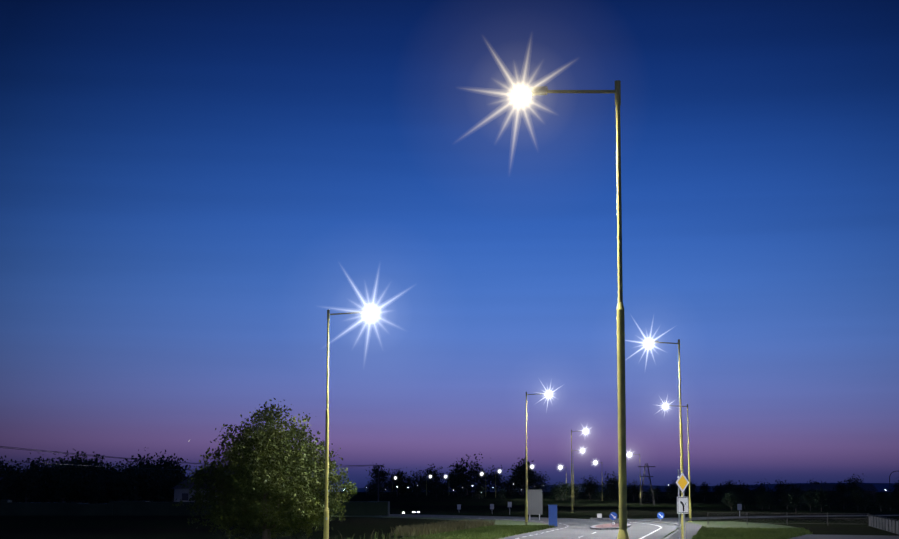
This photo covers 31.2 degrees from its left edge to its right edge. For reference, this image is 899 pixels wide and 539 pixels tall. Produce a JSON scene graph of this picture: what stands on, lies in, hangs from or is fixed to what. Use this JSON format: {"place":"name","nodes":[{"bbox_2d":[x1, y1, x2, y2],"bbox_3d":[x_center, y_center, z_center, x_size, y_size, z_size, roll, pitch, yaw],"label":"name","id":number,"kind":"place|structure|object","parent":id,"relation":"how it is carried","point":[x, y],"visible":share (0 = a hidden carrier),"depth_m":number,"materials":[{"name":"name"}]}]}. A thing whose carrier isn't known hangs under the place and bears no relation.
{"place":"outdoors","nodes":[
{"label":"outdoors","id":0,"kind":"place"},
{"bbox_2d":[171,468,274,502],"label":"house","id":1,"kind":"structure","parent":0,"point":[182,494],"depth_m":253.20,"materials":[{"name":"tile"}]},
{"bbox_2d":[0,492,898,538],"bbox_3d":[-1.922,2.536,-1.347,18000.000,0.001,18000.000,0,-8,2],"label":"ground","id":2,"kind":"structure","parent":0,"point":[95,527],"depth_m":162.35,"materials":[{"name":"green plant"}]},
{"bbox_2d":[0,455,23,496],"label":"tree","id":3,"kind":"object","parent":2,"relation":"on","point":[3,471],"visible":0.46,"depth_m":339.54,"materials":[{"name":"green plant"}]},
{"bbox_2d":[8,465,42,502],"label":"tree","id":4,"kind":"object","parent":2,"relation":"on","point":[27,479],"visible":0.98,"depth_m":298.66,"materials":[{"name":"green plant"}]},
{"bbox_2d":[12,452,54,502],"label":"tree","id":5,"kind":"object","parent":2,"relation":"on","point":[34,465],"visible":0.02,"depth_m":329.32,"materials":[{"name":"green plant"}]},
{"bbox_2d":[32,460,68,476],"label":"tree","id":6,"kind":"object","parent":2,"relation":"on","point":[52,469],"visible":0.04,"depth_m":331.73,"materials":[{"name":"green plant"}]},
{"bbox_2d":[33,461,69,502],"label":"tree","id":7,"kind":"object","parent":2,"relation":"on","point":[47,477],"visible":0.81,"depth_m":304.35,"materials":[{"name":"green plant"}]},
{"bbox_2d":[47,451,85,502],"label":"tree","id":8,"kind":"object","parent":2,"relation":"on","point":[64,467],"visible":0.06,"depth_m":349.15,"materials":[{"name":"green plant"}]},
{"bbox_2d":[47,453,87,501],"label":"tree","id":9,"kind":"object","parent":2,"relation":"on","point":[66,468],"visible":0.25,"depth_m":343.75,"materials":[{"name":"green plant"}]},
{"bbox_2d":[60,449,93,502],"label":"tree","id":10,"kind":"object","parent":2,"relation":"on","point":[79,460],"visible":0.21,"depth_m":364.60,"materials":[{"name":"green plant"}]},
{"bbox_2d":[73,458,108,502],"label":"tree","id":11,"kind":"object","parent":2,"relation":"on","point":[90,468],"visible":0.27,"depth_m":332.64,"materials":[{"name":"green plant"}]},
{"bbox_2d":[85,451,111,501],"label":"tree","id":12,"kind":"object","parent":2,"relation":"on","point":[100,462],"visible":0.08,"depth_m":374.37,"materials":[{"name":"green plant"}]},
{"bbox_2d":[97,461,127,501],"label":"tree","id":13,"kind":"object","parent":2,"relation":"on","point":[110,471],"visible":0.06,"depth_m":338.71,"materials":[{"name":"green plant"}]},
{"bbox_2d":[104,461,137,500],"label":"tree","id":14,"kind":"object","parent":2,"relation":"on","point":[118,469],"visible":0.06,"depth_m":337.77,"materials":[{"name":"green plant"}]},
{"bbox_2d":[107,461,139,500],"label":"tree","id":15,"kind":"object","parent":2,"relation":"on","point":[128,471],"visible":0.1,"depth_m":329.02,"materials":[{"name":"green plant"}]},
{"bbox_2d":[104,467,148,500],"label":"tree","id":16,"kind":"object","parent":2,"relation":"on","point":[127,485],"visible":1,"depth_m":299.48,"materials":[{"name":"green plant"}]},
{"bbox_2d":[112,454,155,470],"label":"tree","id":17,"kind":"object","parent":2,"relation":"on","point":[127,460],"visible":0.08,"depth_m":362.69,"materials":[{"name":"green plant"}]},
{"bbox_2d":[115,447,162,471],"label":"tree","id":18,"kind":"object","parent":2,"relation":"on","point":[141,463],"visible":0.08,"depth_m":342.10,"materials":[{"name":"green plant"}]},
{"bbox_2d":[128,461,163,500],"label":"tree","id":19,"kind":"object","parent":2,"relation":"on","point":[152,470],"visible":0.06,"depth_m":319.94,"materials":[{"name":"green plant"}]},
{"bbox_2d":[150,462,178,481],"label":"tree","id":20,"kind":"object","parent":2,"relation":"on","point":[160,468],"visible":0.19,"depth_m":339.64,"materials":[{"name":"green plant"}]},
{"bbox_2d":[153,468,181,501],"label":"tree","id":21,"kind":"object","parent":2,"relation":"on","point":[165,476],"visible":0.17,"depth_m":318.18,"materials":[{"name":"green plant"}]},
{"bbox_2d":[151,450,189,501],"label":"tree","id":22,"kind":"object","parent":2,"relation":"on","point":[169,464],"visible":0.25,"depth_m":346.94,"materials":[{"name":"green plant"}]},
{"bbox_2d":[155,470,187,501],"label":"tree","id":23,"kind":"object","parent":2,"relation":"on","point":[170,492],"visible":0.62,"depth_m":316.47,"materials":[{"name":"green plant"}]},
{"bbox_2d":[0,500,389,515],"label":"field hedge","id":24,"kind":"object","parent":2,"relation":"on","point":[148,508],"visible":0.56,"depth_m":174.77,"materials":[{"name":"green plant"}]},
{"bbox_2d":[172,398,356,538],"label":"tree","id":25,"kind":"object","parent":2,"relation":"on","point":[257,478],"visible":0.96,"depth_m":68.46,"materials":[{"name":"green plant"}]},
{"bbox_2d":[364,481,376,494],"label":"tree","id":26,"kind":"object","parent":2,"relation":"on","point":[372,485],"visible":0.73,"depth_m":994.50,"materials":[{"name":"green plant"}]},
{"bbox_2d":[366,463,390,490],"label":"tree","id":27,"kind":"object","parent":2,"relation":"on","point":[383,476],"visible":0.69,"depth_m":996.95,"materials":[{"name":"green plant"}]},
{"bbox_2d":[373,465,383,500],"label":"utility pole","id":28,"kind":"object","parent":2,"relation":"on","point":[378,466],"visible":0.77,"depth_m":328.91,"materials":[{"name":"grey"}]},
{"bbox_2d":[0,446,377,470],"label":"power lines","id":29,"kind":"object","parent":28,"relation":"attached to","point":[128,458],"visible":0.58,"depth_m":215.02,"materials":[{"name":"black metal"}]},
{"bbox_2d":[370,483,388,497],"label":"tree","id":30,"kind":"object","parent":2,"relation":"on","point":[381,493],"visible":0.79,"depth_m":625.53,"materials":[{"name":"green plant"}]},
{"bbox_2d":[335,528,437,538],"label":"tall grass","id":31,"kind":"structure","parent":2,"relation":"on","point":[382,535],"depth_m":90.77,"materials":[{"name":"plant"}]},
{"bbox_2d":[387,468,407,494],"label":"tree","id":32,"kind":"object","parent":2,"relation":"on","point":[397,477],"visible":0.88,"depth_m":956.93,"materials":[{"name":"green plant"}]},
{"bbox_2d":[385,467,410,494],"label":"tree","id":33,"kind":"object","parent":2,"relation":"on","point":[400,490],"visible":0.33,"depth_m":963.93,"materials":[{"name":"green plant"}]},
{"bbox_2d":[410,484,420,496],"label":"tree","id":34,"kind":"object","parent":2,"relation":"on","point":[416,488],"visible":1,"depth_m":634.85,"materials":[{"name":"green plant"}]},
{"bbox_2d":[401,468,431,494],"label":"tree","id":35,"kind":"object","parent":2,"relation":"on","point":[413,483],"visible":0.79,"depth_m":959.02,"materials":[{"name":"green plant"}]},
{"bbox_2d":[422,475,434,494],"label":"tree","id":36,"kind":"object","parent":2,"relation":"on","point":[429,486],"visible":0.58,"depth_m":1006.93,"materials":[{"name":"green plant"}]},
{"bbox_2d":[420,463,446,494],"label":"tree","id":37,"kind":"object","parent":2,"relation":"on","point":[433,475],"visible":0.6,"depth_m":1019.73,"materials":[{"name":"green plant"}]},
{"bbox_2d":[391,518,495,535],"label":"dry grass","id":38,"kind":"structure","parent":2,"relation":"on","point":[452,526],"depth_m":103.29,"materials":[{"name":"plant"}]},
{"bbox_2d":[435,479,452,494],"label":"tree","id":39,"kind":"object","parent":2,"relation":"on","point":[445,485],"visible":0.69,"depth_m":973.93,"materials":[{"name":"green plant"}]},
{"bbox_2d":[343,516,547,525],"bbox_3d":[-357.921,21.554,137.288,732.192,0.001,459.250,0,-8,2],"label":"verge","id":40,"kind":"structure","parent":2,"relation":"on","point":[505,522],"depth_m":150.93,"materials":[{"name":"green plant"}]},
{"bbox_2d":[323,310,376,538],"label":"lamp","id":41,"kind":"object","parent":40,"relation":"on","point":[326,525],"visible":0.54,"depth_m":66.74,"materials":[{"name":"metal"}]},
{"bbox_2d":[395,524,553,538],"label":"verge grass","id":42,"kind":"structure","parent":40,"relation":"on","point":[479,532],"depth_m":100.01,"materials":[{"name":"green plant"}]},
{"bbox_2d":[527,490,542,519],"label":"sign back","id":43,"kind":"object","parent":40,"relation":"on","point":[534,499],"visible":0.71,"depth_m":148.63,"materials":[{"name":"grey"}]},
{"bbox_2d":[525,392,550,524],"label":"lamp","id":44,"kind":"object","parent":40,"relation":"on","point":[526,511],"visible":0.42,"depth_m":122.95,"materials":[{"name":"metal"}]},
{"bbox_2d":[443,466,465,493],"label":"tree","id":45,"kind":"object","parent":2,"relation":"on","point":[454,488],"visible":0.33,"depth_m":988.46,"materials":[{"name":"green plant"}]},
{"bbox_2d":[445,454,490,494],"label":"tree","id":46,"kind":"object","parent":2,"relation":"on","point":[463,478],"visible":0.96,"depth_m":963.33,"materials":[{"name":"green plant"}]},
{"bbox_2d":[400,516,553,538],"bbox_3d":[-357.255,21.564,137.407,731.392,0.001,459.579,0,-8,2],"label":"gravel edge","id":47,"kind":"object","parent":2,"relation":"on","point":[494,519],"visible":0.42,"depth_m":136.45,"materials":[{"name":"gravel"}]},
{"bbox_2d":[471,483,485,498],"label":"tree","id":48,"kind":"object","parent":2,"relation":"on","point":[479,489],"visible":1,"depth_m":518.77,"materials":[{"name":"green plant"}]},
{"bbox_2d":[472,467,491,494],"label":"tree","id":49,"kind":"object","parent":2,"relation":"on","point":[481,477],"visible":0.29,"depth_m":1027.47,"materials":[{"name":"green plant"}]},
{"bbox_2d":[483,465,508,493],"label":"tree","id":50,"kind":"object","parent":2,"relation":"on","point":[498,477],"visible":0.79,"depth_m":1029.05,"materials":[{"name":"green plant"}]},
{"bbox_2d":[500,476,521,494],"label":"tree","id":51,"kind":"object","parent":2,"relation":"on","point":[510,489],"visible":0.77,"depth_m":977.67,"materials":[{"name":"green plant"}]},
{"bbox_2d":[504,465,532,494],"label":"tree","id":52,"kind":"object","parent":2,"relation":"on","point":[519,484],"visible":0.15,"depth_m":1018.49,"materials":[{"name":"green plant"}]},
{"bbox_2d":[505,458,539,494],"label":"tree","id":53,"kind":"object","parent":2,"relation":"on","point":[521,468],"visible":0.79,"depth_m":958.66,"materials":[{"name":"green plant"}]},
{"bbox_2d":[517,467,540,490],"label":"tree","id":54,"kind":"object","parent":2,"relation":"on","point":[534,475],"visible":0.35,"depth_m":993.21,"materials":[{"name":"green plant"}]},
{"bbox_2d":[528,471,550,493],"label":"tree","id":55,"kind":"object","parent":2,"relation":"on","point":[540,486],"visible":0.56,"depth_m":1034.39,"materials":[{"name":"green plant"}]},
{"bbox_2d":[548,482,559,499],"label":"tree","id":56,"kind":"object","parent":2,"relation":"on","point":[552,490],"visible":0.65,"depth_m":456.36,"materials":[{"name":"green plant"}]},
{"bbox_2d":[553,482,570,499],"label":"tree","id":57,"kind":"object","parent":2,"relation":"on","point":[563,495],"visible":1,"depth_m":442.97,"materials":[{"name":"green plant"}]},
{"bbox_2d":[568,483,579,498],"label":"tree","id":58,"kind":"object","parent":2,"relation":"on","point":[575,491],"visible":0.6,"depth_m":492.56,"materials":[{"name":"green plant"}]},
{"bbox_2d":[573,450,583,504],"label":"lamp","id":59,"kind":"object","parent":2,"relation":"on","point":[573,479],"visible":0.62,"depth_m":297.60,"materials":[{"name":"metal"}]},
{"bbox_2d":[571,430,586,511],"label":"lamp","id":60,"kind":"object","parent":2,"relation":"on","point":[571,474],"visible":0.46,"depth_m":200.00,"materials":[{"name":"metal"}]},
{"bbox_2d":[577,475,600,499],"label":"tree","id":61,"kind":"object","parent":2,"relation":"on","point":[589,487],"visible":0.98,"depth_m":485.11,"materials":[{"name":"green plant"}]},
{"bbox_2d":[597,490,605,499],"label":"tree","id":62,"kind":"object","parent":2,"relation":"on","point":[600,494],"visible":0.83,"depth_m":449.24,"materials":[{"name":"green plant"}]},
{"bbox_2d":[597,471,618,497],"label":"tree","id":63,"kind":"object","parent":2,"relation":"on","point":[609,483],"visible":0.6,"depth_m":478.66,"materials":[{"name":"green plant"}]},
{"bbox_2d":[606,482,618,499],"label":"tree","id":64,"kind":"object","parent":2,"relation":"on","point":[614,496],"visible":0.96,"depth_m":447.32,"materials":[{"name":"green plant"}]},
{"bbox_2d":[627,480,643,500],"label":"tree","id":65,"kind":"object","parent":2,"relation":"on","point":[635,491],"visible":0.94,"depth_m":416.93,"materials":[{"name":"green plant"}]},
{"bbox_2d":[638,463,654,504],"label":"lattice pylon","id":66,"kind":"object","parent":2,"relation":"on","point":[644,484],"visible":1,"depth_m":297.54,"materials":[{"name":"grey"}]},
{"bbox_2d":[642,490,652,500],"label":"tree","id":67,"kind":"object","parent":2,"relation":"on","point":[646,498],"visible":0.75,"depth_m":422.91,"materials":[{"name":"green plant"}]},
{"bbox_2d":[653,485,662,499],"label":"tree","id":68,"kind":"object","parent":2,"relation":"on","point":[656,492],"visible":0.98,"depth_m":486.87,"materials":[{"name":"green plant"}]},
{"bbox_2d":[660,483,675,498],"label":"tree","id":69,"kind":"object","parent":2,"relation":"on","point":[668,491],"visible":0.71,"depth_m":499.58,"materials":[{"name":"green plant"}]},
{"bbox_2d":[668,480,680,496],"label":"tree","id":70,"kind":"object","parent":2,"relation":"on","point":[673,487],"visible":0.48,"depth_m":496.51,"materials":[{"name":"green plant"}]},
{"bbox_2d":[680,480,695,499],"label":"tree","id":71,"kind":"object","parent":2,"relation":"on","point":[692,486],"visible":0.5,"depth_m":468.43,"materials":[{"name":"green plant"}]},
{"bbox_2d":[696,481,713,500],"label":"tree","id":72,"kind":"object","parent":2,"relation":"on","point":[705,492],"visible":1,"depth_m":433.48,"materials":[{"name":"green plant"}]},
{"bbox_2d":[709,483,724,498],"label":"tree","id":73,"kind":"object","parent":2,"relation":"on","point":[717,493],"visible":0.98,"depth_m":509.55,"materials":[{"name":"green plant"}]},
{"bbox_2d":[720,479,736,495],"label":"tree","id":74,"kind":"object","parent":2,"relation":"on","point":[728,486],"visible":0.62,"depth_m":416.06,"materials":[{"name":"green plant"}]},
{"bbox_2d":[721,491,741,509],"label":"bush","id":75,"kind":"object","parent":2,"relation":"on","point":[730,499],"visible":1,"depth_m":220.25,"materials":[{"name":"green plant"}]},
{"bbox_2d":[730,479,754,499],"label":"tree","id":76,"kind":"object","parent":2,"relation":"on","point":[738,491],"visible":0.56,"depth_m":346.00,"materials":[{"name":"green plant"}]},
{"bbox_2d":[685,521,806,537],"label":"verge","id":77,"kind":"structure","parent":2,"relation":"on","point":[724,524],"depth_m":128.73,"materials":[{"name":"green plant"}]},
{"bbox_2d":[513,80,628,538],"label":"lamp","id":78,"kind":"object","parent":77,"relation":"on","point":[621,394],"visible":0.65,"depth_m":29.14,"materials":[{"name":"metal"}]},
{"bbox_2d":[657,512,663,520],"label":"keep right sign","id":79,"kind":"object","parent":77,"relation":"on","point":[660,515],"visible":0.88,"depth_m":138.35,"materials":[{"name":"metal"}]},
{"bbox_2d":[645,339,685,538],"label":"lamp","id":80,"kind":"object","parent":77,"relation":"on","point":[681,467],"visible":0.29,"depth_m":80.16,"materials":[{"name":"metal"}]},
{"bbox_2d":[663,404,691,521],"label":"lamp","id":81,"kind":"object","parent":77,"relation":"on","point":[690,519],"visible":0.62,"depth_m":140.46,"materials":[{"name":"metal"}]},
{"bbox_2d":[675,469,688,538],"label":"priority sign","id":82,"kind":"object","parent":77,"relation":"on","point":[682,482],"visible":1,"depth_m":58.10,"materials":[{"name":"metal"}]},
{"bbox_2d":[691,526,705,538],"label":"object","id":83,"kind":"structure","parent":77,"relation":"on","point":[698,533],"depth_m":95.35,"materials":[{"name":"plant"}]},
{"bbox_2d":[697,526,812,538],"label":"grass","id":84,"kind":"structure","parent":77,"relation":"on","point":[712,532],"depth_m":98.37,"materials":[{"name":"green plant"}]},
{"bbox_2d":[752,481,774,500],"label":"tree","id":85,"kind":"object","parent":2,"relation":"on","point":[762,489],"visible":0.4,"depth_m":353.40,"materials":[{"name":"green plant"}]},
{"bbox_2d":[645,515,898,520],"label":"road branch","id":86,"kind":"object","parent":2,"relation":"on","point":[686,518],"visible":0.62,"depth_m":161.90,"materials":[{"name":"asphalt"}]},
{"bbox_2d":[770,480,790,501],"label":"tree","id":87,"kind":"object","parent":2,"relation":"on","point":[781,490],"visible":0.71,"depth_m":376.76,"materials":[{"name":"green plant"}]},
{"bbox_2d":[778,491,790,508],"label":"tree","id":88,"kind":"object","parent":2,"relation":"on","point":[787,496],"visible":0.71,"depth_m":232.26,"materials":[{"name":"green plant"}]},
{"bbox_2d":[707,512,868,524],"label":"wire fence","id":89,"kind":"object","parent":2,"relation":"on","point":[827,518],"visible":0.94,"depth_m":125.16,"materials":[{"name":"grey"}]},
{"bbox_2d":[783,481,803,500],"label":"tree","id":90,"kind":"object","parent":2,"relation":"on","point":[792,489],"visible":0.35,"depth_m":361.73,"materials":[{"name":"green plant"}]},
{"bbox_2d":[785,491,806,511],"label":"tree","id":91,"kind":"object","parent":2,"relation":"on","point":[794,499],"visible":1,"depth_m":199.43,"materials":[{"name":"green plant"}]},
{"bbox_2d":[803,489,816,510],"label":"tree","id":92,"kind":"object","parent":2,"relation":"on","point":[808,498],"visible":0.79,"depth_m":214.81,"materials":[{"name":"green plant"}]},
{"bbox_2d":[810,486,829,510],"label":"tree","id":93,"kind":"object","parent":2,"relation":"on","point":[821,497],"visible":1,"depth_m":211.48,"materials":[{"name":"green plant"}]},
{"bbox_2d":[833,481,851,497],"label":"tree","id":94,"kind":"object","parent":2,"relation":"on","point":[842,488],"visible":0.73,"depth_m":343.53,"materials":[{"name":"green plant"}]},
{"bbox_2d":[790,534,898,538],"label":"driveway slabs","id":95,"kind":"structure","parent":2,"relation":"on","point":[810,536],"depth_m":92.43,"materials":[{"name":"concrete"}]},
{"bbox_2d":[844,474,863,483],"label":"tree","id":96,"kind":"object","parent":2,"relation":"on","point":[853,479],"visible":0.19,"depth_m":510.49,"materials":[{"name":"green plant"}]},
{"bbox_2d":[846,479,863,501],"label":"tree","id":97,"kind":"object","parent":2,"relation":"on","point":[850,490],"visible":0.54,"depth_m":365.32,"materials":[{"name":"green plant"}]},
{"bbox_2d":[868,514,898,533],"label":"concrete fence","id":98,"kind":"object","parent":2,"relation":"on","point":[886,524],"visible":1,"depth_m":109.69,"materials":[{"name":"concrete"}]},
{"bbox_2d":[886,478,898,500],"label":"tree","id":99,"kind":"object","parent":2,"relation":"on","point":[896,486],"visible":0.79,"depth_m":305.27,"materials":[{"name":"green plant"}]},
{"bbox_2d":[0,0,898,488],"label":"sky","id":100,"kind":"structure","parent":0,"point":[189,189],"materials":[{"name":"blue"}]},
{"bbox_2d":[390,514,678,538],"bbox_3d":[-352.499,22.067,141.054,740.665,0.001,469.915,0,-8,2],"label":"road","id":101,"kind":"structure","parent":0,"point":[576,528],"depth_m":112.06,"materials":[{"name":"grey asphalt"}]},
{"bbox_2d":[548,505,557,526],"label":"blue cabinet","id":102,"kind":"object","parent":101,"relation":"on","point":[552,514],"visible":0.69,"depth_m":119.51,"materials":[{"name":"blue"}]},
{"bbox_2d":[590,523,630,529],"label":"island kerb","id":103,"kind":"structure","parent":101,"relation":"on","point":[593,527],"depth_m":112.28,"materials":[{"name":"concrete"}]},
{"bbox_2d":[595,523,618,527],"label":"island paving","id":104,"kind":"structure","parent":103,"relation":"on","point":[611,525],"depth_m":118.81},
{"bbox_2d":[609,512,616,523],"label":"keep right sign","id":105,"kind":"object","parent":104,"relation":"on","point":[613,516],"visible":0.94,"depth_m":123.50,"materials":[{"name":"metal"}]},
{"bbox_2d":[560,518,661,538],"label":"road marking","id":106,"kind":"object","parent":101,"relation":"on","point":[647,534],"visible":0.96,"depth_m":109.09,"materials":[{"name":"paint"}]},
{"bbox_2d":[590,518,680,538],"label":"kerb","id":107,"kind":"structure","parent":101,"relation":"on","point":[675,524],"depth_m":135.11,"materials":[{"name":"concrete"}]},
{"bbox_2d":[322,483,897,491],"bbox_3d":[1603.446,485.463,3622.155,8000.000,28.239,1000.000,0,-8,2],"label":"distant hills","id":108,"kind":"structure","parent":0,"point":[880,487],"depth_m":3219.05,"materials":[{"name":"plant"}]},
{"bbox_2d":[617,518,701,538],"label":"sidewalk","id":109,"kind":"structure","parent":0,"point":[692,529],"depth_m":107.14,"materials":[{"name":"concrete"}]},
{"bbox_2d":[777,484,877,500],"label":"trees","id":110,"kind":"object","parent":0,"point":[831,486],"depth_m":409.56,"materials":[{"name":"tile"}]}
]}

